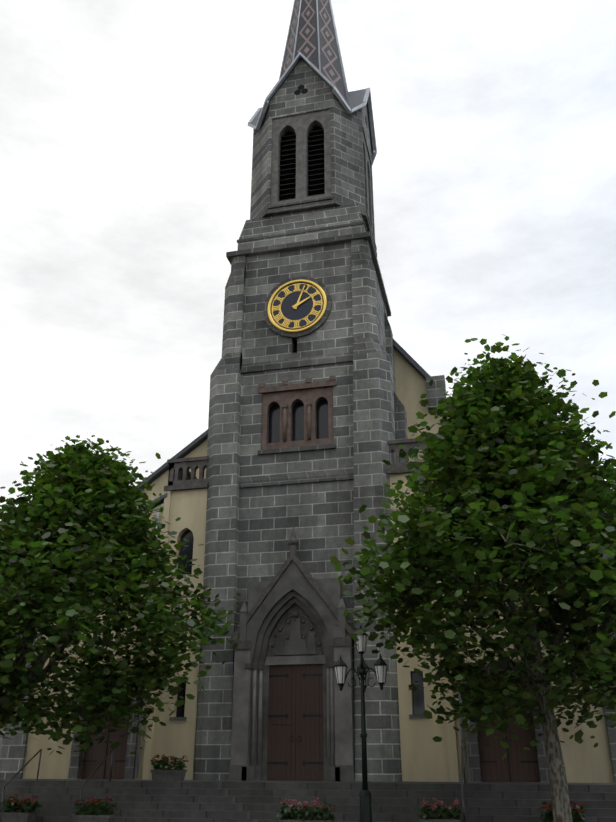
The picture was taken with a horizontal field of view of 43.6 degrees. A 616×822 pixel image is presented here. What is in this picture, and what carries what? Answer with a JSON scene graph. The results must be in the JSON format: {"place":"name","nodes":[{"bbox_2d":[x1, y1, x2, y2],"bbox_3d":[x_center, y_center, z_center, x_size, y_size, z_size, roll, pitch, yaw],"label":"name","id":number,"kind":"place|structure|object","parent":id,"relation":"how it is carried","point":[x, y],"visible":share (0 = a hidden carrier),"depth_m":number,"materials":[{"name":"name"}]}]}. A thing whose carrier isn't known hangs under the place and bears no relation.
{"place":"outdoors","nodes":[
{"label":"outdoors","id":0,"kind":"place"},
{"bbox_2d":[0,636,16,753],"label":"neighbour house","id":1,"kind":"structure","parent":0,"point":[2,731],"depth_m":28.25,"materials":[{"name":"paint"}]},
{"bbox_2d":[193,59,407,781],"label":"church tower","id":2,"kind":"structure","parent":0,"point":[303,430],"depth_m":29.61,"materials":[{"name":"grey stone"}]},
{"bbox_2d":[229,527,354,781],"bbox_3d":[-0.463,7.889,25.799,4.276,8.100,0.830,-5,-25,12],"label":"portal","id":3,"kind":"object","parent":2,"relation":"attached to","point":[292,713],"visible":1,"depth_m":25.37,"materials":[{"name":"stone"}]},
{"bbox_2d":[263,276,331,337],"bbox_3d":[-0.441,-4.260,31.334,2.840,2.840,0.200,-5,-25,12],"label":"tower clock","id":4,"kind":"object","parent":2,"relation":"attached to","point":[298,307],"visible":1,"depth_m":31.25,"materials":[{"name":"gold metal"}]},
{"bbox_2d":[248,0,376,164],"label":"spire and gable roofs","id":5,"kind":"structure","parent":2,"relation":"on","point":[312,42],"depth_m":39.66,"materials":[{"name":"tile"}]},
{"bbox_2d":[0,0,615,520],"label":"sky","id":6,"kind":"structure","parent":0,"point":[126,137],"materials":[{"name":"white"}]},
{"label":"plaza ground","id":7,"kind":"structure","parent":0,"visible":0},
{"bbox_2d":[0,792,42,821],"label":"flower planter","id":8,"kind":"object","parent":7,"relation":"on","point":[12,814],"visible":1,"depth_m":21.57,"materials":[{"name":"concrete"}]},
{"bbox_2d":[72,795,118,821],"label":"flower planter","id":9,"kind":"object","parent":7,"relation":"on","point":[84,815],"visible":1,"depth_m":20.67,"materials":[{"name":"concrete"}]},
{"bbox_2d":[0,435,249,755],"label":"plane tree","id":10,"kind":"object","parent":7,"relation":"on","point":[75,530],"visible":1,"depth_m":21.17,"materials":[{"name":"green plant"}]},
{"bbox_2d":[277,797,334,821],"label":"flower planter","id":11,"kind":"object","parent":7,"relation":"on","point":[302,812],"visible":1,"depth_m":19.14,"materials":[{"name":"concrete"}]},
{"bbox_2d":[0,338,615,821],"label":"church building","id":12,"kind":"structure","parent":7,"relation":"on","point":[180,480],"depth_m":25.77,"materials":[{"name":"beige paint"}]},
{"bbox_2d":[0,779,615,821],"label":"terrace steps","id":13,"kind":"structure","parent":7,"relation":"on","point":[203,801],"depth_m":21.78,"materials":[{"name":"stone"}]},
{"bbox_2d":[150,754,188,780],"bbox_3d":[-4.325,11.108,24.035,1.153,0.781,0.941,-5,-25,12],"label":"flower planter","id":14,"kind":"object","parent":13,"relation":"on","point":[163,773],"visible":1,"depth_m":23.86,"materials":[{"name":"concrete"}]},
{"bbox_2d":[334,624,387,821],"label":"street lamp","id":15,"kind":"object","parent":7,"relation":"on","point":[363,671],"visible":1,"depth_m":20.40,"materials":[{"name":"grey metal"}]},
{"bbox_2d":[417,797,461,821],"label":"flower planter","id":16,"kind":"object","parent":7,"relation":"on","point":[441,810],"visible":1,"depth_m":19.35,"materials":[{"name":"concrete"}]},
{"bbox_2d":[330,334,615,821],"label":"plane tree","id":17,"kind":"object","parent":7,"relation":"on","point":[504,456],"visible":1,"depth_m":18.58,"materials":[{"name":"green plant"}]},
{"bbox_2d":[539,801,585,821],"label":"flower planter","id":18,"kind":"object","parent":7,"relation":"on","point":[578,813],"visible":0.58,"depth_m":18.57,"materials":[{"name":"concrete"}]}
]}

